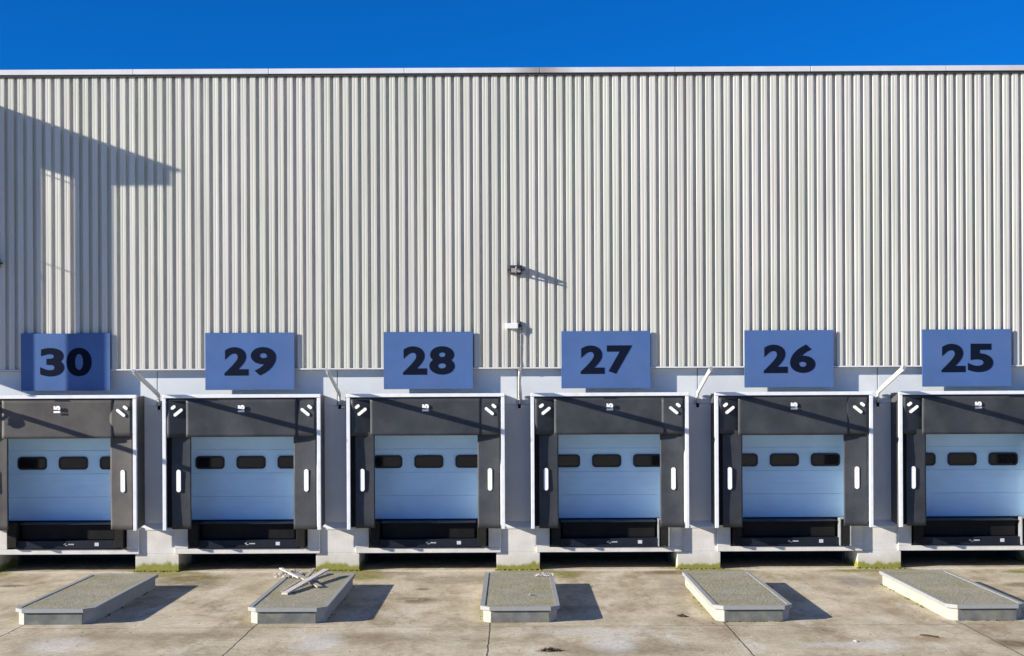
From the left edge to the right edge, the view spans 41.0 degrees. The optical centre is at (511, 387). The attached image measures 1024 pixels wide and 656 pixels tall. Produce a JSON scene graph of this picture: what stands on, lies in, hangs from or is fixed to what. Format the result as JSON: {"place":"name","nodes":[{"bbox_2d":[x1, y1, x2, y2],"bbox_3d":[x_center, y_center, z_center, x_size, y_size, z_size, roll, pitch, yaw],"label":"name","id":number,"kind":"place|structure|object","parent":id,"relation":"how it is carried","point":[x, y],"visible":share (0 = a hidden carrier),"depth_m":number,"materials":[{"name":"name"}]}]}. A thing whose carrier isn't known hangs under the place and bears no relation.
{"place":"outdoors","nodes":[
{"label":"outdoors","id":0,"kind":"place"},
{"bbox_2d":[16,574,157,624],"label":"concrete island","id":1,"kind":"structure","parent":0,"point":[91,598],"depth_m":24.46,"materials":[{"name":"concrete"}]},
{"bbox_2d":[248,573,355,623],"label":"concrete island","id":2,"kind":"structure","parent":0,"point":[307,603],"depth_m":24.09,"materials":[{"name":"concrete"}]},
{"bbox_2d":[274,569,305,577],"bbox_3d":[-4.382,3.688,27.110,0.724,0.155,0.480,0,0,0],"label":"litter heap","id":3,"kind":"object","parent":2,"relation":"on","point":[283,574],"visible":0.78,"depth_m":27.04,"materials":[{"name":"white paper"}]},
{"bbox_2d":[280,580,300,591],"bbox_3d":[-4.141,3.720,25.613,0.070,0.025,1.207,0,1,7],"label":"plank","id":4,"kind":"object","parent":2,"relation":"on","point":[291,585],"visible":0.88,"depth_m":25.58,"materials":[{"name":"grey wood"}]},
{"bbox_2d":[281,569,328,594],"bbox_3d":[-3.895,3.673,25.915,0.120,0.035,2.404,0,3,10],"label":"plank","id":5,"kind":"object","parent":2,"relation":"on","point":[303,582],"visible":1,"depth_m":25.76,"materials":[{"name":"white wood"}]},
{"bbox_2d":[292,571,322,587],"bbox_3d":[-3.977,3.704,26.397,0.110,0.030,1.841,0,2,-25],"label":"plank","id":6,"kind":"object","parent":2,"relation":"on","point":[312,582],"visible":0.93,"depth_m":26.06,"materials":[{"name":"grey wood"}]},
{"bbox_2d":[279,568,300,577],"bbox_3d":[-4.383,3.666,27.002,0.070,0.026,1.104,0,3,-29],"label":"plank","id":7,"kind":"object","parent":6,"relation":"on","point":[290,573],"visible":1,"depth_m":26.90,"materials":[{"name":"white wood"}]},
{"bbox_2d":[305,568,315,577],"bbox_3d":[-3.994,3.679,26.935,0.080,0.030,0.922,0,6,4],"label":"plank","id":8,"kind":"object","parent":6,"relation":"on","point":[310,572],"visible":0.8,"depth_m":27.00,"materials":[{"name":"grey wood"}]},
{"bbox_2d":[0,554,1023,655],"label":"ground","id":9,"kind":"structure","parent":0,"point":[205,608],"depth_m":23.93,"materials":[{"name":"concrete"}]},
{"bbox_2d":[1,568,1018,655],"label":"grit","id":10,"kind":"object","parent":9,"relation":"on","point":[574,614],"visible":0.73,"depth_m":23.64,"materials":[{"name":"grey gravel"}]},
{"bbox_2d":[0,65,1023,570],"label":"warehouse building","id":11,"kind":"structure","parent":9,"relation":"on","point":[338,223],"depth_m":29.95,"materials":[{"name":"metal"}]},
{"bbox_2d":[21,333,110,390],"bbox_3d":[-9.748,-0.549,29.971,1.950,1.250,0.218,0,0,0],"label":"number sign","id":12,"kind":"object","parent":11,"relation":"attached to","point":[68,362],"visible":1,"depth_m":29.87,"materials":[{"name":"blue metal"}]},
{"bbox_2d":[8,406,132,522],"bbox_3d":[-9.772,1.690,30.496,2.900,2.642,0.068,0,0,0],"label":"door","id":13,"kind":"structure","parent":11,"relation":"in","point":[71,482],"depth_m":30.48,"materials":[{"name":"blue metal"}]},
{"bbox_2d":[17,522,126,548],"bbox_3d":[-9.745,3.271,30.255,2.600,0.550,0.730,0,0,0],"label":"dock leveller","id":14,"kind":"object","parent":11,"relation":"on","point":[67,535],"visible":0.85,"depth_m":30.06,"materials":[{"name":"black metal"}]},
{"bbox_2d":[7,523,19,547],"bbox_3d":[-10.915,3.251,29.926,0.220,0.540,0.188,0,0,0],"label":"dock bumper","id":15,"kind":"object","parent":14,"relation":"attached to","point":[13,534],"visible":0.96,"depth_m":29.83,"materials":[{"name":"black rubber"}]},
{"bbox_2d":[115,530,125,547],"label":"dock bumper","id":16,"kind":"object","parent":14,"relation":"attached to","point":[120,538],"visible":0.63,"depth_m":29.83,"materials":[{"name":"black rubber"}]},
{"bbox_2d":[0,395,144,530],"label":"dock shelter","id":17,"kind":"object","parent":11,"relation":"attached to","point":[55,416],"visible":1,"depth_m":29.43,"materials":[{"name":"black rubber"}]},
{"bbox_2d":[131,369,161,410],"bbox_3d":[-7.720,0.068,29.011,0.160,0.897,2.134,0,0,0],"label":"dock light arm","id":18,"kind":"object","parent":11,"relation":"attached to","point":[144,381],"visible":0.91,"depth_m":29.21},
{"bbox_2d":[191,437,293,521],"bbox_3d":[-5.812,1.671,30.496,2.900,2.642,0.068,0,0,0],"label":"door","id":19,"kind":"structure","parent":11,"relation":"in","point":[231,480],"depth_m":30.48,"materials":[{"name":"blue metal"}]},
{"bbox_2d":[162,394,324,530],"bbox_3d":[-5.812,1.612,29.732,3.400,2.920,0.694,0,0,0],"label":"dock shelter","id":20,"kind":"object","parent":11,"relation":"attached to","point":[185,418],"visible":1,"depth_m":29.44,"materials":[{"name":"black rubber"}]},
{"bbox_2d":[205,332,294,389],"bbox_3d":[-5.726,-0.568,29.971,1.950,1.250,0.218,0,0,0],"label":"number sign","id":21,"kind":"object","parent":11,"relation":"attached to","point":[249,361],"visible":1,"depth_m":29.87,"materials":[{"name":"blue metal"}]},
{"bbox_2d":[198,521,307,548],"bbox_3d":[-5.785,3.252,30.255,2.600,0.550,0.730,0,0,0],"label":"dock leveller","id":22,"kind":"object","parent":11,"relation":"on","point":[247,534],"visible":0.87,"depth_m":30.06,"materials":[{"name":"black metal"}]},
{"bbox_2d":[189,522,199,546],"bbox_3d":[-6.955,3.233,29.926,0.220,0.540,0.188,0,0,0],"label":"dock bumper","id":23,"kind":"object","parent":22,"relation":"attached to","point":[194,534],"visible":0.81,"depth_m":29.83,"materials":[{"name":"black rubber"}]},
{"bbox_2d":[296,529,306,546],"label":"dock bumper","id":24,"kind":"object","parent":22,"relation":"attached to","point":[301,537],"visible":0.62,"depth_m":29.83,"materials":[{"name":"black rubber"}]},
{"bbox_2d":[325,368,344,409],"bbox_3d":[-3.760,0.049,29.011,0.160,0.897,2.134,0,0,0],"label":"dock light arm","id":25,"kind":"object","parent":11,"relation":"attached to","point":[339,406],"visible":1,"depth_m":29.39},
{"bbox_2d":[346,393,504,529],"bbox_3d":[-1.853,1.594,29.732,3.400,2.920,0.694,0,0,0],"label":"dock shelter","id":26,"kind":"object","parent":11,"relation":"attached to","point":[370,417],"visible":1,"depth_m":29.44,"materials":[{"name":"black rubber"}]},
{"bbox_2d":[375,435,477,520],"bbox_3d":[-1.852,1.653,30.496,2.900,2.642,0.068,0,0,0],"label":"door","id":27,"kind":"structure","parent":11,"relation":"in","point":[432,477],"depth_m":30.48,"materials":[{"name":"blue metal"}]},
{"bbox_2d":[384,332,472,388],"bbox_3d":[-1.827,-0.586,29.971,1.950,1.250,0.218,0,0,0],"label":"number sign","id":28,"kind":"object","parent":11,"relation":"attached to","point":[428,360],"visible":1,"depth_m":29.87,"materials":[{"name":"blue metal"}]},
{"bbox_2d":[379,520,488,547],"bbox_3d":[-1.825,3.234,30.255,2.600,0.550,0.730,0,0,0],"label":"dock leveller","id":29,"kind":"object","parent":11,"relation":"on","point":[422,533],"visible":0.95,"depth_m":30.06,"materials":[{"name":"black metal"}]},
{"bbox_2d":[370,521,380,545],"bbox_3d":[-2.995,3.214,29.926,0.220,0.540,0.188,0,0,0],"label":"dock bumper","id":30,"kind":"object","parent":29,"relation":"attached to","point":[375,534],"visible":0.78,"depth_m":29.83,"materials":[{"name":"black rubber"}]},
{"bbox_2d":[477,521,486,545],"bbox_3d":[-0.655,3.213,29.926,0.220,0.540,0.188,0,0,0],"label":"dock bumper","id":31,"kind":"object","parent":29,"relation":"attached to","point":[482,536],"visible":0.77,"depth_m":29.83,"materials":[{"name":"black rubber"}]},
{"bbox_2d":[506,321,521,332],"bbox_3d":[0.051,-1.308,29.868,0.355,0.268,0.110,0,0,0],"label":"security camera","id":32,"kind":"object","parent":11,"relation":"attached to","point":[513,325],"visible":1,"depth_m":29.81,"materials":[{"name":"white metal"}]},
{"bbox_2d":[519,333,520,366],"bbox_3d":[0.165,-0.466,29.987,0.044,1.431,0.203,0,0,-2],"label":"cable","id":33,"kind":"object","parent":32,"relation":"hanging from","point":[519,350],"visible":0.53,"depth_m":29.90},
{"bbox_2d":[507,265,524,276],"bbox_3d":[0.087,-2.535,29.751,0.380,0.260,0.434,0,0,0],"label":"floodlight","id":34,"kind":"object","parent":11,"relation":"attached to","point":[517,270],"visible":1,"depth_m":29.84,"materials":[{"name":"metal"}]},
{"bbox_2d":[517,367,523,408],"bbox_3d":[0.180,0.031,29.011,0.160,0.897,2.134,0,0,0],"label":"dock light arm","id":35,"kind":"object","parent":11,"relation":"attached to","point":[519,403],"visible":1,"depth_m":29.65},
{"bbox_2d":[561,331,650,387],"bbox_3d":[2.051,-0.605,29.971,1.950,1.250,0.218,0,0,0],"label":"number sign","id":36,"kind":"object","parent":11,"relation":"attached to","point":[605,359],"visible":1,"depth_m":29.87,"materials":[{"name":"blue metal"}]},
{"bbox_2d":[550,519,661,546],"bbox_3d":[2.135,3.215,30.255,2.600,0.550,0.730,0,0,0],"label":"dock leveller","id":37,"kind":"object","parent":11,"relation":"on","point":[609,533],"visible":0.91,"depth_m":30.06,"materials":[{"name":"black metal"}]},
{"bbox_2d":[551,521,560,544],"bbox_3d":[0.965,3.196,29.926,0.220,0.540,0.188,0,0,0],"label":"dock bumper","id":38,"kind":"object","parent":37,"relation":"attached to","point":[555,536],"visible":0.78,"depth_m":29.83,"materials":[{"name":"black rubber"}]},
{"bbox_2d":[657,518,669,546],"bbox_3d":[3.315,3.172,29.920,0.250,0.605,0.200,0,0,0],"label":"dock bumper","id":39,"kind":"object","parent":37,"relation":"attached to","point":[663,535],"visible":0.81,"depth_m":29.83,"materials":[{"name":"rubber"}]},
{"bbox_2d":[558,434,659,519],"bbox_3d":[2.108,1.634,30.496,2.900,2.642,0.068,0,0,0],"label":"door","id":40,"kind":"structure","parent":11,"relation":"in","point":[626,467],"depth_m":30.48,"materials":[{"name":"blue metal"}]},
{"bbox_2d":[530,392,688,528],"bbox_3d":[2.107,1.575,29.724,3.400,2.920,0.710,0,0,0],"label":"dock shelter","id":41,"kind":"object","parent":11,"relation":"attached to","point":[665,415],"visible":1,"depth_m":29.44,"materials":[{"name":"black fabric"}]},
{"bbox_2d":[695,366,712,407],"bbox_3d":[4.090,0.012,29.011,0.160,0.897,2.134,0,0,0],"label":"dock light arm","id":42,"kind":"object","parent":11,"relation":"attached to","point":[699,389],"visible":1,"depth_m":29.37},
{"bbox_2d":[744,330,833,387],"bbox_3d":[6.049,-0.623,29.971,1.950,1.250,0.218,0,0,0],"label":"number sign","id":43,"kind":"object","parent":11,"relation":"attached to","point":[788,358],"visible":1,"depth_m":29.87,"materials":[{"name":"blue metal"}]},
{"bbox_2d":[739,518,843,545],"bbox_3d":[6.095,3.196,30.255,2.600,0.550,0.730,0,0,0],"label":"dock leveller","id":44,"kind":"object","parent":11,"relation":"on","point":[795,532],"visible":0.88,"depth_m":30.06,"materials":[{"name":"black metal"}]},
{"bbox_2d":[731,527,741,543],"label":"dock bumper","id":45,"kind":"object","parent":44,"relation":"attached to","point":[736,535],"visible":0.56,"depth_m":29.83,"materials":[{"name":"black rubber"}]},
{"bbox_2d":[838,517,850,545],"bbox_3d":[7.275,3.153,29.920,0.250,0.605,0.200,0,0,0],"label":"dock bumper","id":46,"kind":"object","parent":44,"relation":"attached to","point":[844,534],"visible":0.77,"depth_m":29.83,"materials":[{"name":"rubber"}]},
{"bbox_2d":[711,391,873,527],"bbox_3d":[6.067,1.556,29.731,3.400,2.920,0.697,0,0,0],"label":"dock shelter","id":47,"kind":"object","parent":11,"relation":"attached to","point":[848,415],"visible":1,"depth_m":29.44,"materials":[{"name":"black fabric"}]},
{"bbox_2d":[742,435,843,518],"bbox_3d":[6.068,1.616,30.496,2.900,2.642,0.068,0,0,0],"label":"door","id":48,"kind":"structure","parent":11,"relation":"in","point":[789,478],"depth_m":30.48,"materials":[{"name":"blue metal"}]},
{"bbox_2d":[875,365,905,406],"bbox_3d":[8.040,-0.006,29.011,0.160,0.897,2.134,0,0,0],"label":"dock light arm","id":49,"kind":"object","parent":11,"relation":"attached to","point":[894,376],"visible":1,"depth_m":29.19},
{"bbox_2d":[891,391,1023,526],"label":"dock shelter","id":50,"kind":"object","parent":11,"relation":"attached to","point":[917,417],"visible":1,"depth_m":29.43,"materials":[{"name":"black fabric"}]},
{"bbox_2d":[922,329,1011,386],"bbox_3d":[9.932,-0.642,29.971,1.950,1.250,0.218,0,0,0],"label":"number sign","id":51,"kind":"object","parent":11,"relation":"attached to","point":[963,357],"visible":1,"depth_m":29.87,"materials":[{"name":"blue metal"}]},
{"bbox_2d":[911,517,1023,544],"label":"dock leveller","id":52,"kind":"object","parent":11,"relation":"on","point":[970,531],"visible":0.88,"depth_m":30.06,"materials":[{"name":"black metal"}]},
{"bbox_2d":[912,526,923,543],"bbox_3d":[8.885,3.158,29.926,0.220,0.540,0.188,0,0,0],"label":"dock bumper","id":53,"kind":"object","parent":52,"relation":"attached to","point":[917,534],"visible":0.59,"depth_m":29.83,"materials":[{"name":"black rubber"}]},
{"bbox_2d":[1018,516,1023,544],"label":"dock bumper","id":54,"kind":"object","parent":52,"relation":"attached to","point":[1020,526],"visible":1,"depth_m":29.83,"materials":[{"name":"metal"}]},
{"bbox_2d":[926,434,1023,517],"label":"door","id":55,"kind":"structure","parent":11,"relation":"in","point":[993,487],"depth_m":30.48,"materials":[{"name":"blue metal"}]},
{"bbox_2d":[132,567,904,571],"bbox_3d":[0.141,3.991,29.917,24.827,0.044,0.205,0,0,0],"label":"moss","id":56,"kind":"object","parent":9,"relation":"on","point":[517,569],"visible":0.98,"depth_m":29.91,"materials":[{"name":"green plant"}]},
{"bbox_2d":[541,647,560,651],"bbox_3d":[0.589,3.978,20.755,0.317,0.091,0.213,0,0,0],"label":"leaf clump","id":57,"kind":"object","parent":9,"relation":"on","point":[551,649],"visible":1,"depth_m":20.72,"materials":[{"name":"plant"}]},
{"bbox_2d":[105,584,1016,622],"bbox_3d":[0.132,3.986,25.318,17.297,0.024,4.385,0,0,0],"label":"kerb moss","id":58,"kind":"object","parent":9,"relation":"on","point":[711,618],"visible":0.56,"depth_m":23.23,"materials":[{"name":"green plant"}]},
{"bbox_2d":[920,634,938,636],"bbox_3d":[6.628,3.944,21.729,0.306,0.031,0.034,0,0,37],"label":"twig","id":59,"kind":"object","parent":9,"relation":"on","point":[928,635],"visible":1,"depth_m":21.73,"materials":[{"name":"brown wood"}]},
{"bbox_2d":[0,0,1023,69],"label":"sky","id":60,"kind":"structure","parent":0,"point":[35,34],"materials":[{"name":"blue"}]},
{"bbox_2d":[480,572,559,622],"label":"concrete island","id":61,"kind":"structure","parent":0,"point":[506,598],"depth_m":24.21,"materials":[{"name":"concrete"}]},
{"bbox_2d":[534,572,553,576],"bbox_3d":[0.618,3.705,27.079,0.417,0.084,0.334,0,0,0],"label":"leaf pile","id":62,"kind":"object","parent":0,"point":[542,574],"visible":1,"depth_m":27.03,"materials":[{"name":"white"}]},
{"bbox_2d":[682,571,791,621],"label":"concrete island","id":63,"kind":"structure","parent":0,"point":[736,596],"depth_m":24.41,"materials":[{"name":"concrete"}]},
{"bbox_2d":[879,570,1023,619],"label":"concrete island","id":64,"kind":"structure","parent":0,"point":[946,594],"depth_m":24.52,"materials":[{"name":"concrete"}]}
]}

